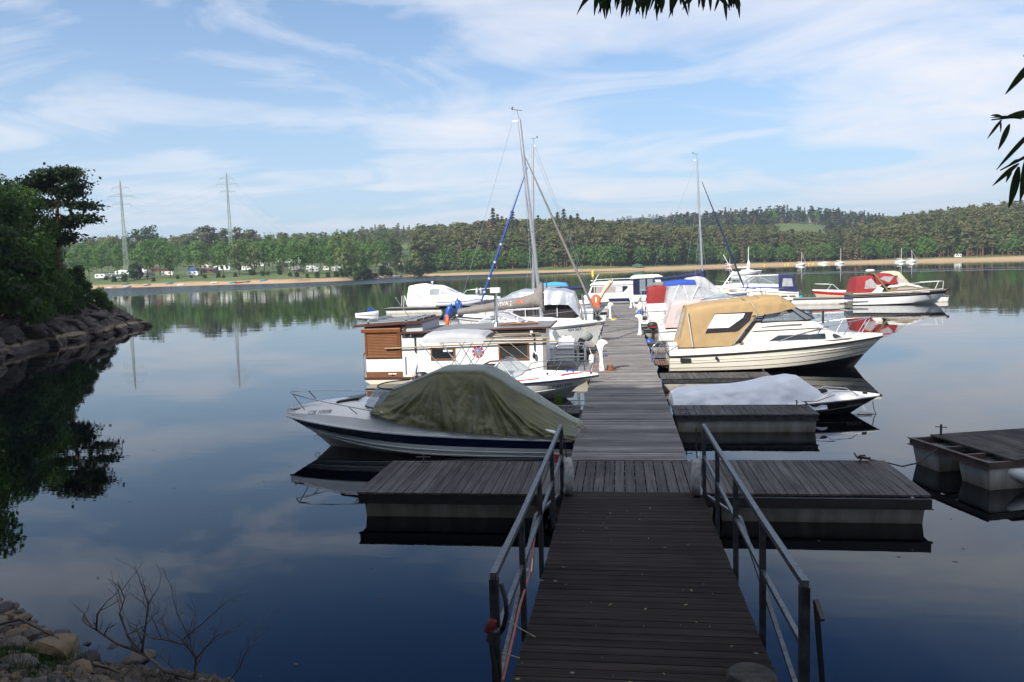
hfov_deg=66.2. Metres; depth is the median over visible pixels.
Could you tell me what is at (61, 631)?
stone
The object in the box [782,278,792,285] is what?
window
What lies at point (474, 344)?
boat pole
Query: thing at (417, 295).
window
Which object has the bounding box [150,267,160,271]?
orange hut
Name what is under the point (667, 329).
motorboat
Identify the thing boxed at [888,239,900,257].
shore tree
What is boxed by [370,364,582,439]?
tarpaulin
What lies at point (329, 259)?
poplar tree
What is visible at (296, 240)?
poplar tree
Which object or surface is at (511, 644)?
red hose
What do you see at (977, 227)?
forest
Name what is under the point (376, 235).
ridge forest
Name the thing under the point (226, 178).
pylon
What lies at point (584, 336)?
cabin boat
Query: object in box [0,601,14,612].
stone
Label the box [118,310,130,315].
shore rock
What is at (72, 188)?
headland pine
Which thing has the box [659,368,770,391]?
finger pontoon
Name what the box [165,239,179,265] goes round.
poplar tree
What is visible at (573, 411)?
finger pontoon
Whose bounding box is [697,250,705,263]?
shore tree
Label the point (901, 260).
moored sailboat
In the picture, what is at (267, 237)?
poplar tree
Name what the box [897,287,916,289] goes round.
window
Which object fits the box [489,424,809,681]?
gangway
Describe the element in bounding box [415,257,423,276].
dark pine
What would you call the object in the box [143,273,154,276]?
trailer
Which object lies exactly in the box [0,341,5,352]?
shore rock
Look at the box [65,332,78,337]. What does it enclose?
shore rock
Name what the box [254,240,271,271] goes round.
poplar tree
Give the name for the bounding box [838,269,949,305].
motor yacht
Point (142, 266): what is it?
bush
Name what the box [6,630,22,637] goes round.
stone
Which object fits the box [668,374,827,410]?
white sheet
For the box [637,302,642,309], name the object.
fender
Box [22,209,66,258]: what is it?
leafy tree
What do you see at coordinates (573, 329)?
sailing boat
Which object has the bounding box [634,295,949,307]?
end pontoon
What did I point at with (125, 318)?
shore rock
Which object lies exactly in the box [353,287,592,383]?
houseboat
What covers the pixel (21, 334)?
shore rock
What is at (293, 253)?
poplar tree
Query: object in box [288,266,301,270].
caravan
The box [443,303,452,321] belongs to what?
fender
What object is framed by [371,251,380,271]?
dark pine
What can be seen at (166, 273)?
caravan
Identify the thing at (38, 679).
stone
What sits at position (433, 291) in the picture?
window
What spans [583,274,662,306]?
river cruiser
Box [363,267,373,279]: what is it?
bush
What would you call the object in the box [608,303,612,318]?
power pedestal
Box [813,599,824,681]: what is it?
gate bar
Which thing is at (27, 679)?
stone
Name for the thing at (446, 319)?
fender
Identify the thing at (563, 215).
tall spruce
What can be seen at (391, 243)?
leafy tree
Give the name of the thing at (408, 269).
bush
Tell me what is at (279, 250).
poplar tree
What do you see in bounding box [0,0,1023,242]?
sky
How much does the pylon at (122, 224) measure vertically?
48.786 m
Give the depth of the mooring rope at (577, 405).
18.66 m
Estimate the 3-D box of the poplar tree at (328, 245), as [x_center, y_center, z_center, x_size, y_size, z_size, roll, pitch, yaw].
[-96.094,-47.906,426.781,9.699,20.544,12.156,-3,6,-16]
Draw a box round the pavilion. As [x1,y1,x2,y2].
[213,264,232,269]
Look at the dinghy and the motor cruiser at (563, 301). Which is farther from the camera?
the dinghy
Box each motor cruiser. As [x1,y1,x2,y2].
[403,281,499,306]
[456,287,586,323]
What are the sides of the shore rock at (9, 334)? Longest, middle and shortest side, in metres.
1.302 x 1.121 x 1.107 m
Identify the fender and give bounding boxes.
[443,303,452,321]
[455,298,463,316]
[562,428,573,494]
[589,348,593,368]
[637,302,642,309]
[691,428,702,495]
[1008,467,1023,482]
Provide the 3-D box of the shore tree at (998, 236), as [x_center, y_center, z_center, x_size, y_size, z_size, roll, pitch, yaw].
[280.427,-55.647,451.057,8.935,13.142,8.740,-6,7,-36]
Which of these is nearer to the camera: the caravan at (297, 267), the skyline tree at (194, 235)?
the caravan at (297, 267)
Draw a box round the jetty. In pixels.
[571,304,687,463]
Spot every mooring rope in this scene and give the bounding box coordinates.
[556,405,593,406]
[854,448,937,466]
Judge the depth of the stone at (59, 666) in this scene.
7.04 m
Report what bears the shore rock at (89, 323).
on the rocky bank
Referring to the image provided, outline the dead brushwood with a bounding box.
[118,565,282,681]
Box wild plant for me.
[553,390,562,404]
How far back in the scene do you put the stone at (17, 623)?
8.59 m
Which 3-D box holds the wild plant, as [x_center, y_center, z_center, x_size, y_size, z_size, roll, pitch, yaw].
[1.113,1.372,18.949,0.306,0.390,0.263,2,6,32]
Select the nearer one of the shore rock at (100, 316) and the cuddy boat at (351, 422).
the cuddy boat at (351, 422)
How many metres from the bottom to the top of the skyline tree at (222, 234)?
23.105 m
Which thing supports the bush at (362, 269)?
on the shore
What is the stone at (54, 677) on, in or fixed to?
on the rocky bank
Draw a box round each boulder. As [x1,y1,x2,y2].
[0,653,39,668]
[31,633,80,661]
[68,658,96,674]
[121,649,155,665]
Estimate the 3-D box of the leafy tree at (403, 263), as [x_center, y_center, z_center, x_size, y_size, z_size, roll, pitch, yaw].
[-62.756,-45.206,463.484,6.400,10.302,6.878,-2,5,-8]
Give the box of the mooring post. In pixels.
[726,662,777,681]
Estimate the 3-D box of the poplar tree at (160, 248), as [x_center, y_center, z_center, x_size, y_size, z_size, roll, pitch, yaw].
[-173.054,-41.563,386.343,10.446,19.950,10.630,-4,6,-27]
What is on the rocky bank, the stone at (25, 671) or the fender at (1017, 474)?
the stone at (25, 671)
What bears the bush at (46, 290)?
on the rocky bank
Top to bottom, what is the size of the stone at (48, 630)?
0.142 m
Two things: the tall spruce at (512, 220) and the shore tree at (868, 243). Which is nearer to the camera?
the shore tree at (868, 243)
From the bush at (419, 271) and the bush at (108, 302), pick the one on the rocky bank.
the bush at (108, 302)
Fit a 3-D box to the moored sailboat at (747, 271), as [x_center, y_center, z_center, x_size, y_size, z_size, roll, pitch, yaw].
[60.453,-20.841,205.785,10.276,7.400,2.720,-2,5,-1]
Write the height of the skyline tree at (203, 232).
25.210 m
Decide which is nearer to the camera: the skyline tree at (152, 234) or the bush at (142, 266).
the bush at (142, 266)
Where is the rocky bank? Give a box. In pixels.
[0,306,133,357]
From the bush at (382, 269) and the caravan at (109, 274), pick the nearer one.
the caravan at (109, 274)
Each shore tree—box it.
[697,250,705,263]
[702,242,711,263]
[720,252,727,262]
[726,242,738,262]
[803,239,817,253]
[858,239,873,259]
[864,242,878,259]
[876,244,886,255]
[885,246,893,258]
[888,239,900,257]
[898,243,909,257]
[993,233,1002,253]
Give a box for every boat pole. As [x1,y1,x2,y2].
[385,340,557,348]
[486,337,549,338]
[495,332,538,334]
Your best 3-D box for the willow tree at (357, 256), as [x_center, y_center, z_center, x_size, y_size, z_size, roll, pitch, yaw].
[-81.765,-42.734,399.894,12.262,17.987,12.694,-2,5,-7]
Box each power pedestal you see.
[597,339,607,370]
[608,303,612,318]
[628,295,632,307]
[635,314,642,334]
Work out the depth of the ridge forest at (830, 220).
851.70 m
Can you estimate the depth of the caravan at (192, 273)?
378.47 m
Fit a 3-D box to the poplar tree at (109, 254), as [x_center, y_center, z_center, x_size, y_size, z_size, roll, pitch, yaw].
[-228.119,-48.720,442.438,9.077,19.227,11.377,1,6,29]
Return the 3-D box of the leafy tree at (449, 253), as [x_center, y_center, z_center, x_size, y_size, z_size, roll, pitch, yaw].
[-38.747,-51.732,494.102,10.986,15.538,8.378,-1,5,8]
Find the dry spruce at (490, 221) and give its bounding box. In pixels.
[488,219,493,234]
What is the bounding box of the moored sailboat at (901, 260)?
[895,249,905,261]
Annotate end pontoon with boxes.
[384,302,632,313]
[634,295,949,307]
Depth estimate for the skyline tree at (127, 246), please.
508.69 m
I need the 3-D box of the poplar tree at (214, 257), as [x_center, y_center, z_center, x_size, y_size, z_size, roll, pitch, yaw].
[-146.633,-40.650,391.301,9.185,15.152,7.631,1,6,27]
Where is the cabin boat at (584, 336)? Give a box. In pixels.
[478,313,592,361]
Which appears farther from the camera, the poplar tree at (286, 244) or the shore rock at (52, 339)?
the poplar tree at (286, 244)
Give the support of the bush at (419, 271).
on the shore
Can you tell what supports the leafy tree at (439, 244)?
on the shore
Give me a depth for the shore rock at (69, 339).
48.69 m
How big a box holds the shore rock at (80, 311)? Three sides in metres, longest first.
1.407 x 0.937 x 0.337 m
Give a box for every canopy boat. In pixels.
[544,282,608,314]
[638,282,728,315]
[878,271,909,287]
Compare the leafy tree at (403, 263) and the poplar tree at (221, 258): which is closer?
the poplar tree at (221, 258)
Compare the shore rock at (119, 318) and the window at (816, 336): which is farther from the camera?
the shore rock at (119, 318)
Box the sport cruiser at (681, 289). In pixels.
[641,279,793,326]
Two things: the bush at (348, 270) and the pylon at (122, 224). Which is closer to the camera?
the bush at (348, 270)
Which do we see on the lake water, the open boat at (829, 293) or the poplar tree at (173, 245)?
the open boat at (829, 293)
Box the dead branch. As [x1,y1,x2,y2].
[71,561,192,679]
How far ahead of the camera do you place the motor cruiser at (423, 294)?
70.78 m
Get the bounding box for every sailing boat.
[450,107,604,346]
[478,136,612,319]
[640,153,746,311]
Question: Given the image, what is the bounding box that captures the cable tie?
[509,621,535,636]
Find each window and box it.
[412,289,421,298]
[430,289,439,294]
[430,347,454,359]
[498,343,528,359]
[673,308,681,323]
[768,333,841,341]
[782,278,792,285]
[865,279,877,288]
[880,276,893,281]
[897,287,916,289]
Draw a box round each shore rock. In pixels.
[0,317,14,329]
[0,324,19,344]
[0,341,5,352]
[3,349,14,354]
[11,318,20,329]
[16,338,23,344]
[18,330,24,340]
[20,325,48,340]
[44,328,59,345]
[52,326,64,333]
[60,314,69,322]
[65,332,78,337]
[66,337,80,341]
[67,319,88,330]
[73,308,84,316]
[77,326,87,333]
[83,318,102,329]
[85,302,98,310]
[85,316,96,322]
[87,312,106,320]
[87,324,102,336]
[111,316,124,320]
[114,323,127,332]
[116,315,127,320]
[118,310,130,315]
[124,320,135,326]
[131,320,144,327]
[138,321,152,326]
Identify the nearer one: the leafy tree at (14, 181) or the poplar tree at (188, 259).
the leafy tree at (14, 181)
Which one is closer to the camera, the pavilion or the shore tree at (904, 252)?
the pavilion
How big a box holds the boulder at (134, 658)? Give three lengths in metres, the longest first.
0.352 x 0.244 x 0.152 m
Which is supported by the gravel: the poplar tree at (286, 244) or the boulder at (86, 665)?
the boulder at (86, 665)
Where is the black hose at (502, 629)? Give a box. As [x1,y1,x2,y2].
[489,583,508,681]
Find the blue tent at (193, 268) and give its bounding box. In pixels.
[188,267,198,270]
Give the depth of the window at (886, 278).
60.86 m
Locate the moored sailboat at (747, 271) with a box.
[723,247,761,274]
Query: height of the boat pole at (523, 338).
0.065 m
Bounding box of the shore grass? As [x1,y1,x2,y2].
[0,634,118,681]
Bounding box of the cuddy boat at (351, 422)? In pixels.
[286,379,574,456]
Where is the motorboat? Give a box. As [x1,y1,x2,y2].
[648,299,703,340]
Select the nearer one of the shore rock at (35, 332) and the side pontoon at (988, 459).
the side pontoon at (988, 459)
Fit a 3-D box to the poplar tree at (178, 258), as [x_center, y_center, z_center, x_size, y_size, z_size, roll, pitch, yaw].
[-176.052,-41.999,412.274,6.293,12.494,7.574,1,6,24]
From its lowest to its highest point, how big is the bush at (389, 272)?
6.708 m
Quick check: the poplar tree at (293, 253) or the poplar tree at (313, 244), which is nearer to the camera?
the poplar tree at (293, 253)
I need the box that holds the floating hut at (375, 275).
[370,273,381,278]
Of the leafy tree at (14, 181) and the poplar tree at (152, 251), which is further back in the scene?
the poplar tree at (152, 251)
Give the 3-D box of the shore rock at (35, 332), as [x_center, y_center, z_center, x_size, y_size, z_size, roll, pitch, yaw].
[-27.354,-0.356,44.733,1.673,0.789,2.329,4,-18,-34]
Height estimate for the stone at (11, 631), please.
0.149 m
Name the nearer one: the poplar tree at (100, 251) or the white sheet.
the white sheet
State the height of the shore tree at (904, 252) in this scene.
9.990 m
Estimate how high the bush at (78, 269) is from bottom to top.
3.321 m
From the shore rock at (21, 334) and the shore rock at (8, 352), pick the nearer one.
the shore rock at (8, 352)
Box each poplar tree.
[63,250,81,270]
[67,243,82,264]
[72,241,91,272]
[77,246,96,278]
[88,248,100,272]
[89,241,111,273]
[97,239,114,270]
[108,242,125,269]
[108,247,126,275]
[121,249,134,266]
[127,253,142,269]
[128,238,156,278]
[135,241,151,262]
[146,239,157,264]
[152,236,169,275]
[161,245,177,276]
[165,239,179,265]
[172,249,181,271]
[177,245,188,267]
[180,244,196,269]
[187,241,199,266]
[188,240,211,274]
[202,247,209,264]
[208,244,220,271]
[212,240,230,274]
[239,239,253,270]
[250,240,261,267]
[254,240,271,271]
[257,232,274,266]
[266,239,280,269]
[272,240,288,272]
[276,236,290,259]
[283,239,300,272]
[288,236,303,265]
[294,240,313,273]
[302,233,322,271]
[315,236,326,267]
[321,245,335,272]
[327,238,339,270]
[356,245,369,265]
[364,244,377,269]
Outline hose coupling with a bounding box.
[484,618,500,644]
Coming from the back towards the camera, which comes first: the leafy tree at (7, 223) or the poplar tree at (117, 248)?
the poplar tree at (117, 248)
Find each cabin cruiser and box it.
[651,294,882,371]
[714,274,802,297]
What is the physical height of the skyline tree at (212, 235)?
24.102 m
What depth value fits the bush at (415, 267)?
461.48 m
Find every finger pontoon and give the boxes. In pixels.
[558,401,580,417]
[579,347,596,358]
[643,328,656,337]
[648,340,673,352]
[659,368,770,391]
[671,400,819,431]
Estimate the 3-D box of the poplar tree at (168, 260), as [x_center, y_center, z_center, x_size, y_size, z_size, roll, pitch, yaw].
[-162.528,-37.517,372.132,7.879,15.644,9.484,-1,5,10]
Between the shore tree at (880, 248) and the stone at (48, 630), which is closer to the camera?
the stone at (48, 630)
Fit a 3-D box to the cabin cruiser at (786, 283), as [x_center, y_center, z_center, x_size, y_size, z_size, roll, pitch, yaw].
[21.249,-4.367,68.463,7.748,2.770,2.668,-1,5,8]
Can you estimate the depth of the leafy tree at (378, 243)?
487.52 m
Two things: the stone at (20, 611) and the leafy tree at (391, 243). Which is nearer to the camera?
the stone at (20, 611)
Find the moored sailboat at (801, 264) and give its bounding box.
[796,252,805,265]
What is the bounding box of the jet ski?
[355,307,378,315]
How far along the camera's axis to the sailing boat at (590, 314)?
50.29 m
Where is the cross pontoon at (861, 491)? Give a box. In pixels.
[357,455,933,523]
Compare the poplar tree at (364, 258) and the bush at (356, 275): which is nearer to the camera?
the bush at (356, 275)
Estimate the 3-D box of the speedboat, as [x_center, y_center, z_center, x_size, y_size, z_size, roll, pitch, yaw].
[6.474,1.554,19.295,4.882,0.800,1.793,-1,5,8]
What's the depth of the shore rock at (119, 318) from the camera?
58.33 m
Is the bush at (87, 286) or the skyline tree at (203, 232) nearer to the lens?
the bush at (87, 286)
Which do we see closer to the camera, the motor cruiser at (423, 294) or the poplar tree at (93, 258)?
the motor cruiser at (423, 294)
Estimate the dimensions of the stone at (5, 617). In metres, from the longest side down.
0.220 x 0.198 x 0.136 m
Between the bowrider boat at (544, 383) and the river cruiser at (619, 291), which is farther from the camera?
the river cruiser at (619, 291)
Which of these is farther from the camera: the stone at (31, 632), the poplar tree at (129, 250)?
the poplar tree at (129, 250)
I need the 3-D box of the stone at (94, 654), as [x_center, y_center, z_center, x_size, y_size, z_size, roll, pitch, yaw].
[-4.167,3.192,7.775,0.199,0.226,0.243,-14,14,-36]
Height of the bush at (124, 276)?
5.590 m
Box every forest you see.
[52,223,439,266]
[408,216,839,270]
[595,205,887,232]
[611,212,681,220]
[833,199,1023,259]
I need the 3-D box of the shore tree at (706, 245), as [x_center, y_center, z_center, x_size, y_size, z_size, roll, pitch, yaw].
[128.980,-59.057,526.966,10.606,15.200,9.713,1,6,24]
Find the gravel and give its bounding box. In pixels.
[0,626,233,681]
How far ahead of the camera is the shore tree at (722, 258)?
529.04 m
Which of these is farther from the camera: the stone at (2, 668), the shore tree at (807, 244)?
the shore tree at (807, 244)
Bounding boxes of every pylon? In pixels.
[108,181,131,269]
[216,173,236,263]
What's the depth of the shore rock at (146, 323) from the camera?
61.43 m
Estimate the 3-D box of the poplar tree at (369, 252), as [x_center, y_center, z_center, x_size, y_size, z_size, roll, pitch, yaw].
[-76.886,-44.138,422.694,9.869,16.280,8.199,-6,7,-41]
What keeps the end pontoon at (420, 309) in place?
on the lake water
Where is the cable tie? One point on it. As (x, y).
(522, 629)
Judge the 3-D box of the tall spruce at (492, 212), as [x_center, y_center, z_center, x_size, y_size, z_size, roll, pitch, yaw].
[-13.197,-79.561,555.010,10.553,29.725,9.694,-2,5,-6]
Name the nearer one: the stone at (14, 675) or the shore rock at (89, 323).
the stone at (14, 675)
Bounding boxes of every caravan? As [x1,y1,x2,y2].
[95,274,107,278]
[104,273,115,277]
[161,271,174,275]
[187,271,199,275]
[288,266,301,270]
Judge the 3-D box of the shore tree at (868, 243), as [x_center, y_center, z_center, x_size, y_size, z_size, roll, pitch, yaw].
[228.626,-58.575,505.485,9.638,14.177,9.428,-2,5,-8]
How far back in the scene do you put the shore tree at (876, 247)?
504.52 m
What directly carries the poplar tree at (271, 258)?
on the shore
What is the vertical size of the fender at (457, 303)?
0.914 m
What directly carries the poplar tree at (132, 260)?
on the shore
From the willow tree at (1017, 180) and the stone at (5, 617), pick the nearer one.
the willow tree at (1017, 180)
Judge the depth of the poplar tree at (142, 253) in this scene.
422.98 m
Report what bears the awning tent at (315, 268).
on the shore
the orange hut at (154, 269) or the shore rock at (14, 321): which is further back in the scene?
the orange hut at (154, 269)
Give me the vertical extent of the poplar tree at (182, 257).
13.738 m
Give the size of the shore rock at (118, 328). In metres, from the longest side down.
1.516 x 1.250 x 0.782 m
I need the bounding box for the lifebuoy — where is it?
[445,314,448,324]
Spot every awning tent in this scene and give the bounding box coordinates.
[308,266,320,271]
[331,266,341,270]
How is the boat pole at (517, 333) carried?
attached to the houseboat
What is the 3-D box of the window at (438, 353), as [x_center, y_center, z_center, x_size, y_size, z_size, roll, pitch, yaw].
[-2.281,0.425,25.891,0.820,0.420,0.030,-1,5,8]
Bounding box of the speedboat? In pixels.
[787,386,879,414]
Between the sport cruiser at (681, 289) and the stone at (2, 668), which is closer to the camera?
the stone at (2, 668)
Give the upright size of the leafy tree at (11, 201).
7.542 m
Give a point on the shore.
(185, 279)
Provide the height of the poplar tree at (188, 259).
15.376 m
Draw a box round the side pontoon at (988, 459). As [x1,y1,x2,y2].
[907,424,1023,489]
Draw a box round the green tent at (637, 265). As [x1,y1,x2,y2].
[632,263,641,266]
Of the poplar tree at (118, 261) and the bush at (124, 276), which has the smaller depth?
the bush at (124, 276)
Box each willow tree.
[225,237,249,274]
[242,244,262,270]
[327,230,359,274]
[341,240,362,271]
[577,0,1023,207]
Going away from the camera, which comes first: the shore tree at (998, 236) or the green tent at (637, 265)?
the shore tree at (998, 236)
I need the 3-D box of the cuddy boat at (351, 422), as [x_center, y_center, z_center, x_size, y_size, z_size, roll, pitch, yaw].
[-1.712,1.718,16.778,6.522,1.632,2.259,-1,5,8]
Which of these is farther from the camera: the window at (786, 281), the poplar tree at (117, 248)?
the poplar tree at (117, 248)
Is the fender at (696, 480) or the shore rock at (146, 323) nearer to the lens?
the fender at (696, 480)
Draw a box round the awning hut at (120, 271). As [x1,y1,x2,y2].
[115,269,128,273]
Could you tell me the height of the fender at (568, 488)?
0.974 m
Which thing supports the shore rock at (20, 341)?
on the rocky bank
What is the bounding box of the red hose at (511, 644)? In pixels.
[501,536,535,681]
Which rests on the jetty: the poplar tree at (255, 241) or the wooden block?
the wooden block
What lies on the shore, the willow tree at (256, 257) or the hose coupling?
the willow tree at (256, 257)
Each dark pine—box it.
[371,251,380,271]
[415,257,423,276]
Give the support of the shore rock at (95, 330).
on the rocky bank
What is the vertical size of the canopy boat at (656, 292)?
2.800 m
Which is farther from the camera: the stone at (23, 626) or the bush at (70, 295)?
the bush at (70, 295)
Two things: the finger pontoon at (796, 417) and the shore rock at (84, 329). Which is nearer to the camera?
the finger pontoon at (796, 417)
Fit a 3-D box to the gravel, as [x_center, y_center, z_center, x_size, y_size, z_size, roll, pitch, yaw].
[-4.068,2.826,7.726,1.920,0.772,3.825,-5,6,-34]
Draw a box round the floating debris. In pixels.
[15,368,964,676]
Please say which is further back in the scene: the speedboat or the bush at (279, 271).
the bush at (279, 271)
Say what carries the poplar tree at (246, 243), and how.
on the shore
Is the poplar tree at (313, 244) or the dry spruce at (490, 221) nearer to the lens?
the poplar tree at (313, 244)
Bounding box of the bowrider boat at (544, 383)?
[411,329,598,398]
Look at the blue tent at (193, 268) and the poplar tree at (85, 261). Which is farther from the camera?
the blue tent at (193, 268)
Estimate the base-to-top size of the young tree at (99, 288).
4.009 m
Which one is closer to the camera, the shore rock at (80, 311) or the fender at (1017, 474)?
the fender at (1017, 474)
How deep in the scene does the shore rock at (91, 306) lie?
56.47 m
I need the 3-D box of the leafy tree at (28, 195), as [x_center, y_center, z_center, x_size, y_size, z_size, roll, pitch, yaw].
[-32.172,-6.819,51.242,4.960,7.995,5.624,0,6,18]
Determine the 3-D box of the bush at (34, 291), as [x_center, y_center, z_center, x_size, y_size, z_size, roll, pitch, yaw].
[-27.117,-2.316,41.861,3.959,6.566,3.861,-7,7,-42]
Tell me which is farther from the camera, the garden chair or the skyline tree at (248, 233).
the skyline tree at (248, 233)
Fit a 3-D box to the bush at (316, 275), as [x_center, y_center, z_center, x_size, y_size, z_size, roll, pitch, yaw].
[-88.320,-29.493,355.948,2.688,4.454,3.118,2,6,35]
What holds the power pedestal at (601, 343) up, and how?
on the jetty
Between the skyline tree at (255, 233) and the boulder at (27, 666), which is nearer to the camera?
the boulder at (27, 666)
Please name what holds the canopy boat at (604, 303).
on the lake water
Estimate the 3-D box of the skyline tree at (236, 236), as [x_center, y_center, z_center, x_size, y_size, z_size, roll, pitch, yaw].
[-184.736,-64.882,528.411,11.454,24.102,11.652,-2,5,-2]
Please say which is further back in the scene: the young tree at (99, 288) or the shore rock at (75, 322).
the young tree at (99, 288)
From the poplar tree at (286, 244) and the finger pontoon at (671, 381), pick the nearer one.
the finger pontoon at (671, 381)
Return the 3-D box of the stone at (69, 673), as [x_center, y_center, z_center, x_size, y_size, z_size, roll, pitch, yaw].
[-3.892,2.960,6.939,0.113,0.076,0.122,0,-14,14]
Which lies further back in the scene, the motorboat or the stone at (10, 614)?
the motorboat
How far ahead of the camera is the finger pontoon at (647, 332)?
39.85 m
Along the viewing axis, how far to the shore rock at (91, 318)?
52.35 m
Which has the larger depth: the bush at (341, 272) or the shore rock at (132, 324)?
the bush at (341, 272)
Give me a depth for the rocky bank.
49.52 m
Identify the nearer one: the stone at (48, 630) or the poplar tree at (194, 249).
the stone at (48, 630)
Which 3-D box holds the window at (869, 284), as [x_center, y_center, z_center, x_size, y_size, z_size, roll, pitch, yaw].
[27.880,-4.457,60.923,0.998,0.800,0.114,-1,5,8]
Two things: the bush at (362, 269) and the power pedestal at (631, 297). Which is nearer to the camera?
the power pedestal at (631, 297)
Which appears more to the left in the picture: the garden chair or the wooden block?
the garden chair
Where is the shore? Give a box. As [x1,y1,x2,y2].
[65,222,1023,288]
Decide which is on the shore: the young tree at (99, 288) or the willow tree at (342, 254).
the willow tree at (342, 254)
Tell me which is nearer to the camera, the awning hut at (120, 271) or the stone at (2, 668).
the stone at (2, 668)
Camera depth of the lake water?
12.62 m
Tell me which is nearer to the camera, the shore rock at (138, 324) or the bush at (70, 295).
the bush at (70, 295)
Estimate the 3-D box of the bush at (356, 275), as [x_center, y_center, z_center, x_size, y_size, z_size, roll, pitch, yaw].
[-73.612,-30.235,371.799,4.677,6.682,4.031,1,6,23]
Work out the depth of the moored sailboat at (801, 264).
434.09 m
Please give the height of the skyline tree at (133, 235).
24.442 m
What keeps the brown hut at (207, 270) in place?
on the shore
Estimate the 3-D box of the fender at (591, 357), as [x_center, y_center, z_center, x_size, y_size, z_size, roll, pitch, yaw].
[2.825,0.630,27.817,0.200,0.707,0.503,-1,5,8]
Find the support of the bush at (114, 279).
on the shore
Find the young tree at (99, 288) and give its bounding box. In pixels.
[96,284,108,297]
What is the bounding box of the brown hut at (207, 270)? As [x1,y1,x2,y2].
[201,267,217,272]
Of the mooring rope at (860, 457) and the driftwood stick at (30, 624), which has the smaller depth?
the driftwood stick at (30, 624)
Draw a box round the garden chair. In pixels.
[504,312,539,322]
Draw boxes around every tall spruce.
[489,208,496,227]
[510,211,515,227]
[555,212,560,224]
[561,208,566,223]
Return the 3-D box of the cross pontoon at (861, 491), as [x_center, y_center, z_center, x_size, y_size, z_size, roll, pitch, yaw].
[1.889,2.454,12.505,8.315,0.890,2.109,-1,5,8]
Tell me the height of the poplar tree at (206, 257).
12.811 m
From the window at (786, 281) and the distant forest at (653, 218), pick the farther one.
the distant forest at (653, 218)
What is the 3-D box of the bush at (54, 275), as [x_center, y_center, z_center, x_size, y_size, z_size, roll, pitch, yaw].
[-28.479,-2.593,47.280,3.509,5.368,3.666,3,7,43]
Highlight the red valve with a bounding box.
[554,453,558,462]
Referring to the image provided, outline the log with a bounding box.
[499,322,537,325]
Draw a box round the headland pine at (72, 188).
[10,162,110,267]
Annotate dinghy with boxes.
[436,299,484,306]
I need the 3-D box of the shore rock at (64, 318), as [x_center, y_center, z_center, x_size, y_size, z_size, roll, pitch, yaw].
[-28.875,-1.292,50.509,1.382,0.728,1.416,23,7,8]
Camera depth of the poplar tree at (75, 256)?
407.81 m
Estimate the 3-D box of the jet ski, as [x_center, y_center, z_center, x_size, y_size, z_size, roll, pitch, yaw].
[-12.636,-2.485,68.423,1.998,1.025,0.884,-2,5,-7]
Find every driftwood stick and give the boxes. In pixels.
[0,618,59,638]
[92,663,119,673]
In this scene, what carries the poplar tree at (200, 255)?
on the shore
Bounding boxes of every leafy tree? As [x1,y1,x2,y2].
[0,173,65,263]
[0,178,37,225]
[0,189,49,277]
[0,190,25,242]
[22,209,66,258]
[372,240,383,266]
[377,243,390,267]
[381,237,400,258]
[388,255,402,274]
[401,256,410,272]
[437,241,445,257]
[443,247,458,269]
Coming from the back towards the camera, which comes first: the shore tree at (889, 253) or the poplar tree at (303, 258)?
the shore tree at (889, 253)
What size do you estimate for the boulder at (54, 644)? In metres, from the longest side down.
0.546 x 0.492 x 0.282 m
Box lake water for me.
[0,259,1023,681]
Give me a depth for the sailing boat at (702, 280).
60.65 m
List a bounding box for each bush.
[0,224,46,319]
[0,236,50,326]
[0,240,61,325]
[20,228,71,276]
[38,256,74,324]
[48,262,82,315]
[62,271,88,309]
[65,265,92,289]
[75,280,97,302]
[90,289,111,310]
[104,297,115,312]
[111,275,117,281]
[120,272,128,281]
[126,262,142,279]
[135,265,144,278]
[277,268,282,274]
[314,271,319,277]
[338,268,345,276]
[344,266,352,276]
[352,270,361,279]
[356,264,368,279]
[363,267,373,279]
[378,265,386,275]
[386,267,392,276]
[404,260,412,273]
[410,264,418,275]
[417,268,423,276]
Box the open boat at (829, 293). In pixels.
[812,285,845,296]
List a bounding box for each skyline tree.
[119,236,136,260]
[123,228,150,263]
[134,225,157,254]
[177,240,189,258]
[188,228,200,249]
[196,224,215,246]
[206,226,218,250]
[217,228,233,245]
[227,227,244,261]
[238,228,256,255]
[249,230,260,242]
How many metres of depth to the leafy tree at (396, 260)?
444.51 m
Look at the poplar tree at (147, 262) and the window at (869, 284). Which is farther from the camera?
the poplar tree at (147, 262)
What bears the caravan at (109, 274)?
on the shore
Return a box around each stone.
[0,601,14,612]
[0,615,7,620]
[0,636,27,650]
[0,664,13,670]
[4,609,16,618]
[5,628,21,636]
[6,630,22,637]
[9,621,24,626]
[10,671,22,680]
[12,608,25,614]
[12,613,32,619]
[18,624,31,628]
[19,669,28,676]
[20,677,32,681]
[23,627,42,638]
[30,677,47,681]
[42,629,51,635]
[47,674,64,681]
[48,629,71,635]
[54,664,68,671]
[65,671,75,676]
[70,663,79,669]
[80,650,101,662]
[107,642,122,648]
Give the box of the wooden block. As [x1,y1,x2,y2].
[606,365,616,370]
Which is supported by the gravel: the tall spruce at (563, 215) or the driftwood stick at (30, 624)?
the driftwood stick at (30, 624)

